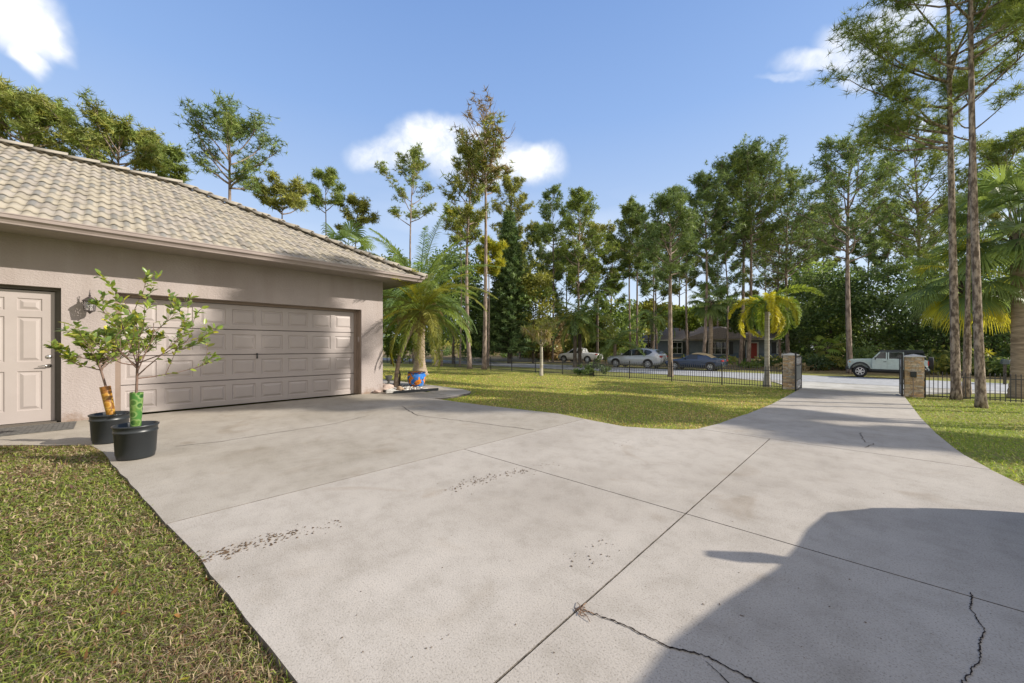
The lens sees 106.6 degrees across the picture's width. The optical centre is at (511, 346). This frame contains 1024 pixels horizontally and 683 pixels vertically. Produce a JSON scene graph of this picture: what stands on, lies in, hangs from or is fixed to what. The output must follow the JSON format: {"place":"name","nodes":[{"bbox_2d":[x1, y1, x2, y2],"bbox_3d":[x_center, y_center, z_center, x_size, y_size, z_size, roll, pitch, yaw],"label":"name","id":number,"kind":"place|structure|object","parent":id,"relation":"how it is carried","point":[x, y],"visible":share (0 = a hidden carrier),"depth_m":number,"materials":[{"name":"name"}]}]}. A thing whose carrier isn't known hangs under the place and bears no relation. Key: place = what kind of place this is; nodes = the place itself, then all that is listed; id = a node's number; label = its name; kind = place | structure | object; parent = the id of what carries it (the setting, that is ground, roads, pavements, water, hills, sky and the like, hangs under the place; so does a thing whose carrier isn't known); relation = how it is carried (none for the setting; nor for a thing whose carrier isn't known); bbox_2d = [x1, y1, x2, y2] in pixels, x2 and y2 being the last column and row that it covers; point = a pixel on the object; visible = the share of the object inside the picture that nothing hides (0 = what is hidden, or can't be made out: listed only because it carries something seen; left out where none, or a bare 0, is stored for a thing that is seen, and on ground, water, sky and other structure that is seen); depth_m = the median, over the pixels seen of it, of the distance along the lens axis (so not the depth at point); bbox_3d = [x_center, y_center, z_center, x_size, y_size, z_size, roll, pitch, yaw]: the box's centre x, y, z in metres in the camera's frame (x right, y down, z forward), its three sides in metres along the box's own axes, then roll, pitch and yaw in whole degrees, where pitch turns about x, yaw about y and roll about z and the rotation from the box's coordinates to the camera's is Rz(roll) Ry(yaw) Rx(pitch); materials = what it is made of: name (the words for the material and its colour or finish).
{"place":"outdoors","nodes":[
{"label":"outdoors","id":0,"kind":"place"},
{"bbox_2d":[383,379,470,399],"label":"path","id":1,"kind":"structure","parent":0,"point":[454,392],"depth_m":10.87,"materials":[{"name":"concrete"}]},
{"bbox_2d":[0,389,1023,682],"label":"driveway","id":2,"kind":"structure","parent":0,"point":[822,537],"depth_m":2.47,"materials":[{"name":"concrete"}]},
{"bbox_2d":[0,421,76,435],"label":"door mat","id":3,"kind":"object","parent":2,"relation":"on","point":[8,431],"depth_m":5.72,"materials":[{"name":"grey concrete"}]},
{"bbox_2d":[87,411,129,444],"bbox_3d":[-5.265,1.060,4.993,0.394,0.372,0.394,0,0,43],"label":"nursery pot","id":4,"kind":"object","parent":2,"relation":"on","point":[101,423],"visible":0.86,"depth_m":4.85,"materials":[{"name":"black plastic"}]},
{"bbox_2d":[43,314,155,414],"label":"citrus sapling","id":5,"kind":"object","parent":4,"relation":"in","point":[98,358],"visible":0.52,"depth_m":4.96,"materials":[{"name":"green plant"}]},
{"bbox_2d":[111,421,159,460],"bbox_3d":[-4.237,1.060,4.297,0.394,0.372,0.394,0,0,43],"label":"nursery pot","id":6,"kind":"object","parent":2,"relation":"on","point":[135,443],"visible":0.98,"depth_m":4.17,"materials":[{"name":"black plastic"}]},
{"bbox_2d":[52,267,223,426],"bbox_3d":[-4.077,0.040,4.335,1.139,1.803,1.430,0,0,43],"label":"citrus sapling","id":7,"kind":"object","parent":6,"relation":"in","point":[132,332],"visible":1,"depth_m":4.26,"materials":[{"name":"green plant"}]},
{"bbox_2d":[182,407,985,682],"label":"crack","id":8,"kind":"object","parent":2,"relation":"on","point":[979,649],"visible":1,"depth_m":1.59,"materials":[{"name":"black concrete"}]},
{"bbox_2d":[198,437,1002,673],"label":"dirt crumbs","id":9,"kind":"object","parent":2,"relation":"on","point":[210,556],"visible":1,"depth_m":2.39,"materials":[{"name":"soil"}]},
{"bbox_2d":[0,349,1023,682],"bbox_3d":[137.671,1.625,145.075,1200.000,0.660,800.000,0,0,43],"label":"ground","id":10,"kind":"structure","parent":0,"point":[678,379],"depth_m":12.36,"materials":[{"name":"green plant"}]},
{"bbox_2d":[0,74,83,156],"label":"pine tree","id":11,"kind":"object","parent":10,"relation":"on","point":[20,112],"visible":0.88,"depth_m":19.37,"materials":[{"name":"green plant"}]},
{"bbox_2d":[28,85,173,172],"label":"pine tree","id":12,"kind":"object","parent":10,"relation":"on","point":[116,134],"visible":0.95,"depth_m":20.22,"materials":[{"name":"green plant"}]},
{"bbox_2d":[1,450,268,682],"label":"fallen leaves","id":13,"kind":"object","parent":10,"relation":"on","point":[114,591],"visible":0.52,"depth_m":1.72,"materials":[{"name":"brown plant"}]},
{"bbox_2d":[0,444,294,682],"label":"grass fringe","id":14,"kind":"object","parent":10,"relation":"on","point":[193,556],"depth_m":2.26,"materials":[{"name":"green plant"}]},
{"bbox_2d":[149,141,196,183],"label":"pine tree","id":15,"kind":"object","parent":10,"relation":"on","point":[177,169],"visible":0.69,"depth_m":22.92,"materials":[{"name":"green plant"}]},
{"bbox_2d":[0,138,427,427],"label":"garage house","id":16,"kind":"structure","parent":10,"relation":"on","point":[296,310],"depth_m":7.62,"materials":[{"name":"paint"}]},
{"bbox_2d":[0,284,60,427],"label":"entry door","id":17,"kind":"structure","parent":16,"relation":"in","point":[30,372],"depth_m":6.13,"materials":[{"name":"paint"}]},
{"bbox_2d":[115,293,360,412],"bbox_3d":[-5.574,0.137,8.443,0.250,2.225,4.495,0,0,44],"label":"garage door","id":18,"kind":"structure","parent":16,"relation":"in","point":[279,353],"depth_m":8.31,"materials":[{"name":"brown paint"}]},
{"bbox_2d":[174,89,288,199],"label":"pine tree","id":19,"kind":"object","parent":10,"relation":"on","point":[236,128],"visible":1,"depth_m":20.74,"materials":[{"name":"green plant"}]},
{"bbox_2d":[248,167,310,218],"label":"pine tree","id":20,"kind":"object","parent":10,"relation":"on","point":[289,197],"visible":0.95,"depth_m":24.39,"materials":[{"name":"green plant"}]},
{"bbox_2d":[300,165,346,235],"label":"pine tree","id":21,"kind":"object","parent":10,"relation":"on","point":[329,177],"visible":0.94,"depth_m":29.55,"materials":[{"name":"green plant"}]},
{"bbox_2d":[321,220,377,255],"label":"cabbage palm","id":22,"kind":"object","parent":10,"relation":"on","point":[344,234],"visible":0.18,"depth_m":23.52,"materials":[{"name":"green plant"}]},
{"bbox_2d":[328,191,380,245],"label":"pine tree","id":23,"kind":"object","parent":10,"relation":"on","point":[362,206],"visible":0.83,"depth_m":30.50,"materials":[{"name":"green plant"}]},
{"bbox_2d":[383,322,416,384],"bbox_3d":[-3.743,0.223,12.603,1.400,2.251,1.188,0,0,43],"label":"corner bush","id":24,"kind":"object","parent":10,"relation":"on","point":[387,342],"visible":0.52,"depth_m":12.50,"materials":[{"name":"green plant"}]},
{"bbox_2d":[374,142,438,362],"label":"pine tree","id":25,"kind":"object","parent":10,"relation":"on","point":[419,164],"visible":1,"depth_m":41.57,"materials":[{"name":"green plant"}]},
{"bbox_2d":[359,214,500,374],"bbox_3d":[-5.337,-2.584,21.796,8.768,8.516,8.624,0,0,43],"label":"date palm","id":26,"kind":"object","parent":10,"relation":"on","point":[431,269],"visible":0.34,"depth_m":20.88,"materials":[{"name":"green plant"}]},
{"bbox_2d":[383,263,480,386],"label":"pygmy palm","id":27,"kind":"object","parent":10,"relation":"on","point":[417,316],"visible":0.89,"depth_m":11.39,"materials":[{"name":"green plant"}]},
{"bbox_2d":[424,240,487,363],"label":"leafy tree","id":28,"kind":"object","parent":10,"relation":"on","point":[456,260],"visible":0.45,"depth_m":41.00,"materials":[{"name":"green plant"}]},
{"bbox_2d":[441,200,481,365],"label":"pine tree","id":29,"kind":"object","parent":10,"relation":"on","point":[449,212],"visible":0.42,"depth_m":35.74,"materials":[{"name":"green plant"}]},
{"bbox_2d":[436,136,491,368],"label":"pine tree","id":30,"kind":"object","parent":10,"relation":"on","point":[467,213],"visible":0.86,"depth_m":30.80,"materials":[{"name":"green plant"}]},
{"bbox_2d":[459,300,502,357],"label":"leafy tree","id":31,"kind":"object","parent":10,"relation":"on","point":[476,348],"visible":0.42,"depth_m":42.42,"materials":[{"name":"green plant"}]},
{"bbox_2d":[449,85,514,368],"bbox_3d":[-2.108,-9.270,31.259,5.730,22.393,4.807,0,0,29],"label":"pine tree","id":32,"kind":"object","parent":10,"relation":"on","point":[488,136],"visible":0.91,"depth_m":30.60,"materials":[{"name":"green plant"}]},
{"bbox_2d":[473,234,508,366],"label":"pine tree","id":33,"kind":"object","parent":10,"relation":"on","point":[494,248],"visible":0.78,"depth_m":35.61,"materials":[{"name":"green plant"}]},
{"bbox_2d":[482,209,536,362],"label":"conifer","id":34,"kind":"object","parent":10,"relation":"on","point":[505,293],"visible":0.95,"depth_m":42.06,"materials":[{"name":"green plant"}]},
{"bbox_2d":[488,174,537,359],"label":"pine tree","id":35,"kind":"object","parent":10,"relation":"on","point":[510,188],"visible":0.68,"depth_m":49.51,"materials":[{"name":"green plant"}]},
{"bbox_2d":[512,257,559,362],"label":"leafy tree","id":36,"kind":"object","parent":10,"relation":"on","point":[538,287],"visible":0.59,"depth_m":42.40,"materials":[{"name":"green plant"}]},
{"bbox_2d":[521,318,556,375],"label":"tree","id":37,"kind":"object","parent":10,"relation":"on","point":[545,331],"visible":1,"depth_m":23.36,"materials":[{"name":"green plant"}]},
{"bbox_2d":[519,221,569,359],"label":"pine tree","id":38,"kind":"object","parent":10,"relation":"on","point":[537,241],"visible":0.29,"depth_m":52.84,"materials":[{"name":"green plant"}]},
{"bbox_2d":[523,314,567,360],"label":"leafy tree","id":39,"kind":"object","parent":10,"relation":"on","point":[547,353],"visible":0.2,"depth_m":48.39,"materials":[{"name":"green plant"}]},
{"bbox_2d":[528,184,577,361],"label":"pine tree","id":40,"kind":"object","parent":10,"relation":"on","point":[546,212],"visible":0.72,"depth_m":45.98,"materials":[{"name":"green plant"}]},
{"bbox_2d":[548,247,589,348],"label":"pine tree","id":41,"kind":"object","parent":10,"relation":"on","point":[559,294],"visible":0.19,"depth_m":53.92,"materials":[{"name":"green plant"}]},
{"bbox_2d":[545,297,606,366],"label":"coconut palm","id":42,"kind":"object","parent":10,"relation":"on","point":[574,327],"visible":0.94,"depth_m":34.65,"materials":[{"name":"green plant"}]},
{"bbox_2d":[549,305,608,357],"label":"leafy tree","id":43,"kind":"object","parent":10,"relation":"on","point":[568,346],"visible":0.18,"depth_m":53.57,"materials":[{"name":"green plant"}]},
{"bbox_2d":[543,186,619,361],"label":"pine tree","id":44,"kind":"object","parent":10,"relation":"on","point":[578,196],"visible":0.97,"depth_m":43.04,"materials":[{"name":"green plant"}]},
{"bbox_2d":[550,292,613,366],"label":"coconut palm","id":45,"kind":"object","parent":10,"relation":"on","point":[579,330],"visible":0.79,"depth_m":35.83,"materials":[{"name":"green plant"}]},
{"bbox_2d":[559,219,626,349],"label":"pine tree","id":46,"kind":"object","parent":10,"relation":"on","point":[603,227],"visible":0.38,"depth_m":54.61,"materials":[{"name":"green plant"}]},
{"bbox_2d":[574,278,621,361],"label":"royal palm","id":47,"kind":"object","parent":10,"relation":"on","point":[597,303],"visible":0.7,"depth_m":45.86,"materials":[{"name":"green plant"}]},
{"bbox_2d":[583,234,634,354],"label":"pine tree","id":48,"kind":"object","parent":10,"relation":"on","point":[616,284],"visible":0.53,"depth_m":53.37,"materials":[{"name":"green plant"}]},
{"bbox_2d":[440,356,782,388],"bbox_3d":[2.529,1.365,26.344,0.072,1.119,26.894,0,0,-44],"label":"iron fence","id":49,"kind":"object","parent":10,"relation":"on","point":[534,361],"visible":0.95,"depth_m":21.89,"materials":[{"name":"black metal"}]},
{"bbox_2d":[577,298,649,355],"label":"leafy tree","id":50,"kind":"object","parent":10,"relation":"on","point":[620,318],"visible":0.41,"depth_m":52.19,"materials":[{"name":"green plant"}]},
{"bbox_2d":[576,311,662,366],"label":"coconut palm","id":51,"kind":"object","parent":10,"relation":"on","point":[620,336],"visible":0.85,"depth_m":35.29,"materials":[{"name":"green plant"}]},
{"bbox_2d":[604,195,645,348],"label":"pine tree","id":52,"kind":"object","parent":10,"relation":"on","point":[624,212],"visible":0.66,"depth_m":46.36,"materials":[{"name":"green plant"}]},
{"bbox_2d":[612,201,661,347],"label":"pine tree","id":53,"kind":"object","parent":10,"relation":"on","point":[623,229],"visible":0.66,"depth_m":45.59,"materials":[{"name":"green plant"}]},
{"bbox_2d":[607,348,667,368],"bbox_3d":[11.387,1.047,34.826,5.125,1.786,2.438,0,0,43],"label":"station wagon","id":54,"kind":"object","parent":10,"relation":"on","point":[655,356],"visible":0.81,"depth_m":33.67,"materials":[{"name":"silver metal"}]},
{"bbox_2d":[625,298,674,347],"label":"leafy tree","id":55,"kind":"object","parent":10,"relation":"on","point":[647,305],"visible":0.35,"depth_m":59.34,"materials":[{"name":"green plant"}]},
{"bbox_2d":[632,305,674,348],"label":"royal palm","id":56,"kind":"object","parent":10,"relation":"on","point":[652,322],"visible":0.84,"depth_m":39.88,"materials":[{"name":"green plant"}]},
{"bbox_2d":[634,224,672,348],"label":"pine tree","id":57,"kind":"object","parent":10,"relation":"on","point":[656,285],"visible":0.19,"depth_m":49.70,"materials":[{"name":"green plant"}]},
{"bbox_2d":[630,221,697,348],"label":"pine tree","id":58,"kind":"object","parent":10,"relation":"on","point":[664,292],"visible":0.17,"depth_m":57.16,"materials":[{"name":"green plant"}]},
{"bbox_2d":[631,183,701,376],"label":"pine tree","id":59,"kind":"object","parent":10,"relation":"on","point":[673,200],"visible":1,"depth_m":23.82,"materials":[{"name":"green plant"}]},
{"bbox_2d":[660,220,705,330],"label":"pine tree","id":60,"kind":"object","parent":10,"relation":"on","point":[679,289],"visible":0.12,"depth_m":62.14,"materials":[{"name":"green plant"}]},
{"bbox_2d":[671,226,701,355],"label":"pine tree","id":61,"kind":"object","parent":10,"relation":"on","point":[686,259],"visible":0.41,"depth_m":38.05,"materials":[{"name":"green plant"}]},
{"bbox_2d":[672,306,703,347],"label":"leafy tree","id":62,"kind":"object","parent":10,"relation":"on","point":[678,317],"visible":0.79,"depth_m":45.14,"materials":[{"name":"green plant"}]},
{"bbox_2d":[665,353,727,370],"bbox_3d":[15.119,1.230,31.422,4.465,1.420,2.200,0,0,43],"label":"sedan","id":63,"kind":"object","parent":10,"relation":"on","point":[700,359],"visible":0.87,"depth_m":30.50,"materials":[{"name":"blue paint"}]},
{"bbox_2d":[409,341,1010,376],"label":"undergrowth","id":64,"kind":"object","parent":10,"relation":"on","point":[810,363],"visible":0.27,"depth_m":29.97,"materials":[{"name":"green plant"}]},
{"bbox_2d":[686,281,739,354],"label":"cabbage palm","id":65,"kind":"object","parent":10,"relation":"on","point":[713,312],"visible":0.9,"depth_m":33.60,"materials":[{"name":"green plant"}]},
{"bbox_2d":[682,166,746,368],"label":"pine tree","id":66,"kind":"object","parent":10,"relation":"on","point":[707,184],"visible":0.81,"depth_m":32.51,"materials":[{"name":"green plant"}]},
{"bbox_2d":[692,239,746,326],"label":"pine tree","id":67,"kind":"object","parent":10,"relation":"on","point":[730,280],"visible":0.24,"depth_m":60.54,"materials":[{"name":"green plant"}]},
{"bbox_2d":[693,210,751,366],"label":"pine tree","id":68,"kind":"object","parent":10,"relation":"on","point":[738,263],"visible":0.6,"depth_m":35.96,"materials":[{"name":"green plant"}]},
{"bbox_2d":[640,326,812,358],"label":"grey house","id":69,"kind":"structure","parent":10,"relation":"on","point":[696,342],"depth_m":56.42,"materials":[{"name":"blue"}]},
{"bbox_2d":[720,298,761,358],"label":"leafy tree","id":70,"kind":"object","parent":10,"relation":"on","point":[734,321],"visible":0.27,"depth_m":45.62,"materials":[{"name":"green plant"}]},
{"bbox_2d":[694,133,802,361],"bbox_3d":[22.048,-8.541,35.622,8.344,21.018,9.789,0,0,43],"label":"pine tree","id":71,"kind":"object","parent":10,"relation":"on","point":[750,150],"visible":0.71,"depth_m":33.75,"materials":[{"name":"green plant"}]},
{"bbox_2d":[695,149,802,363],"bbox_3d":[21.785,-8.415,35.444,8.850,20.748,7.531,0,0,43],"label":"pine tree","id":72,"kind":"object","parent":10,"relation":"on","point":[743,172],"visible":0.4,"depth_m":34.49,"materials":[{"name":"green plant"}]},
{"bbox_2d":[739,227,796,306],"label":"pine tree","id":73,"kind":"object","parent":10,"relation":"on","point":[767,286],"visible":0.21,"depth_m":64.27,"materials":[{"name":"green plant"}]},
{"bbox_2d":[728,283,824,386],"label":"foxtail palm","id":74,"kind":"object","parent":10,"relation":"on","point":[756,303],"visible":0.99,"depth_m":17.32,"materials":[{"name":"green plant"}]},
{"bbox_2d":[749,216,814,358],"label":"pine tree","id":75,"kind":"object","parent":10,"relation":"on","point":[756,282],"visible":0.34,"depth_m":41.08,"materials":[{"name":"green plant"}]},
{"bbox_2d":[782,353,798,389],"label":"stone pillar","id":76,"kind":"structure","parent":10,"relation":"on","point":[788,370],"depth_m":16.37,"materials":[{"name":"beige stone"}]},
{"bbox_2d":[735,165,872,353],"bbox_3d":[28.036,-7.837,37.657,12.062,19.458,11.206,0,0,43],"label":"pine tree","id":77,"kind":"object","parent":10,"relation":"on","point":[785,267],"visible":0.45,"depth_m":36.80,"materials":[{"name":"green plant"}]},
{"bbox_2d":[773,211,837,282],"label":"pine tree","id":78,"kind":"object","parent":10,"relation":"on","point":[812,246],"visible":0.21,"depth_m":54.17,"materials":[{"name":"green plant"}]},
{"bbox_2d":[777,311,843,356],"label":"leafy tree","id":79,"kind":"object","parent":10,"relation":"on","point":[798,347],"visible":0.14,"depth_m":43.93,"materials":[{"name":"green plant"}]},
{"bbox_2d":[773,257,869,352],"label":"leafy tree","id":80,"kind":"object","parent":10,"relation":"on","point":[818,264],"visible":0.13,"depth_m":41.65,"materials":[{"name":"green plant"}]},
{"bbox_2d":[808,334,844,356],"bbox_3d":[27.346,0.418,33.108,2.652,2.988,2.669,0,0,43],"label":"bush","id":81,"kind":"object","parent":10,"relation":"on","point":[828,351],"visible":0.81,"depth_m":32.76,"materials":[{"name":"green plant"}]},
{"bbox_2d":[788,261,883,365],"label":"leafy tree","id":82,"kind":"object","parent":10,"relation":"on","point":[815,314],"visible":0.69,"depth_m":35.39,"materials":[{"name":"green plant"}]},
{"bbox_2d":[779,128,907,373],"bbox_3d":[24.136,-6.847,27.729,7.222,17.700,6.667,0,0,-30],"label":"pine tree","id":83,"kind":"object","parent":10,"relation":"on","point":[878,182],"visible":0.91,"depth_m":27.29,"materials":[{"name":"green plant"}]},
{"bbox_2d":[843,203,891,325],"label":"pine tree","id":84,"kind":"object","parent":10,"relation":"on","point":[856,251],"visible":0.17,"depth_m":63.87,"materials":[{"name":"green plant"}]},
{"bbox_2d":[818,263,946,355],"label":"leafy tree","id":85,"kind":"object","parent":10,"relation":"on","point":[883,297],"visible":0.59,"depth_m":32.81,"materials":[{"name":"green plant"}]},
{"bbox_2d":[859,198,916,339],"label":"pine tree","id":86,"kind":"object","parent":10,"relation":"on","point":[873,259],"visible":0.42,"depth_m":59.97,"materials":[{"name":"green plant"}]},
{"bbox_2d":[845,350,933,376],"bbox_3d":[23.217,1.083,23.600,3.849,1.713,1.835,0,0,43],"label":"off roader","id":87,"kind":"object","parent":10,"relation":"on","point":[883,361],"visible":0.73,"depth_m":23.24,"materials":[{"name":"green paint"}]},
{"bbox_2d":[832,253,971,353],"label":"leafy tree","id":88,"kind":"object","parent":10,"relation":"on","point":[892,339],"visible":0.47,"depth_m":31.70,"materials":[{"name":"green plant"}]},
{"bbox_2d":[903,354,925,397],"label":"stone pillar","id":89,"kind":"structure","parent":10,"relation":"on","point":[913,375],"depth_m":13.81,"materials":[{"name":"brown stone"}]},
{"bbox_2d":[807,0,1023,399],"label":"pine tree","id":90,"kind":"object","parent":10,"relation":"on","point":[888,122],"visible":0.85,"depth_m":13.40,"materials":[{"name":"green plant"}]},
{"bbox_2d":[843,122,992,349],"bbox_3d":[33.686,-8.475,31.766,9.072,20.746,7.459,0,0,-20],"label":"pine tree","id":91,"kind":"object","parent":10,"relation":"on","point":[936,156],"visible":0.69,"depth_m":31.52,"materials":[{"name":"green plant"}]},
{"bbox_2d":[852,0,1023,408],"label":"pine tree","id":92,"kind":"object","parent":10,"relation":"on","point":[1009,11],"visible":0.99,"depth_m":11.18,"materials":[{"name":"green plant"}]},
{"bbox_2d":[893,196,984,356],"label":"pine tree","id":93,"kind":"object","parent":10,"relation":"on","point":[927,205],"visible":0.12,"depth_m":60.60,"materials":[{"name":"green plant"}]},
{"bbox_2d":[882,270,1008,356],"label":"leafy tree","id":94,"kind":"object","parent":10,"relation":"on","point":[928,340],"visible":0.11,"depth_m":30.29,"materials":[{"name":"green plant"}]},
{"bbox_2d":[889,238,1023,394],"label":"cabbage palm","id":95,"kind":"object","parent":10,"relation":"on","point":[993,306],"visible":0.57,"depth_m":14.89,"materials":[{"name":"green plant"}]},
{"bbox_2d":[903,269,1010,355],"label":"leafy tree","id":96,"kind":"object","parent":10,"relation":"on","point":[1002,338],"visible":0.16,"depth_m":26.92,"materials":[{"name":"green plant"}]},
{"bbox_2d":[921,158,1023,398],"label":"cabbage palm","id":97,"kind":"object","parent":10,"relation":"on","point":[992,188],"visible":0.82,"depth_m":13.87,"materials":[{"name":"green plant"}]},
{"bbox_2d":[922,36,1023,398],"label":"pine tree","id":98,"kind":"object","parent":10,"relation":"on","point":[959,90],"visible":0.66,"depth_m":13.54,"materials":[{"name":"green plant"}]},
{"bbox_2d":[924,369,1023,402],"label":"iron fence","id":99,"kind":"object","parent":10,"relation":"on","point":[970,377],"visible":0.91,"depth_m":12.79,"materials":[{"name":"black metal"}]},
{"bbox_2d":[956,125,1023,348],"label":"pine tree","id":100,"kind":"object","parent":10,"relation":"on","point":[997,155],"visible":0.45,"depth_m":29.45,"materials":[{"name":"green plant"}]},
{"bbox_2d":[0,0,1023,335],"label":"sky","id":101,"kind":"structure","parent":0,"point":[616,100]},
{"bbox_2d":[385,358,1007,391],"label":"road","id":102,"kind":"structure","parent":0,"point":[861,380],"depth_m":23.49,"materials":[{"name":"grey asphalt"}]},
{"bbox_2d":[735,378,1006,394],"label":"pavement","id":103,"kind":"structure","parent":0,"point":[877,389],"depth_m":17.05,"materials":[{"name":"concrete"}]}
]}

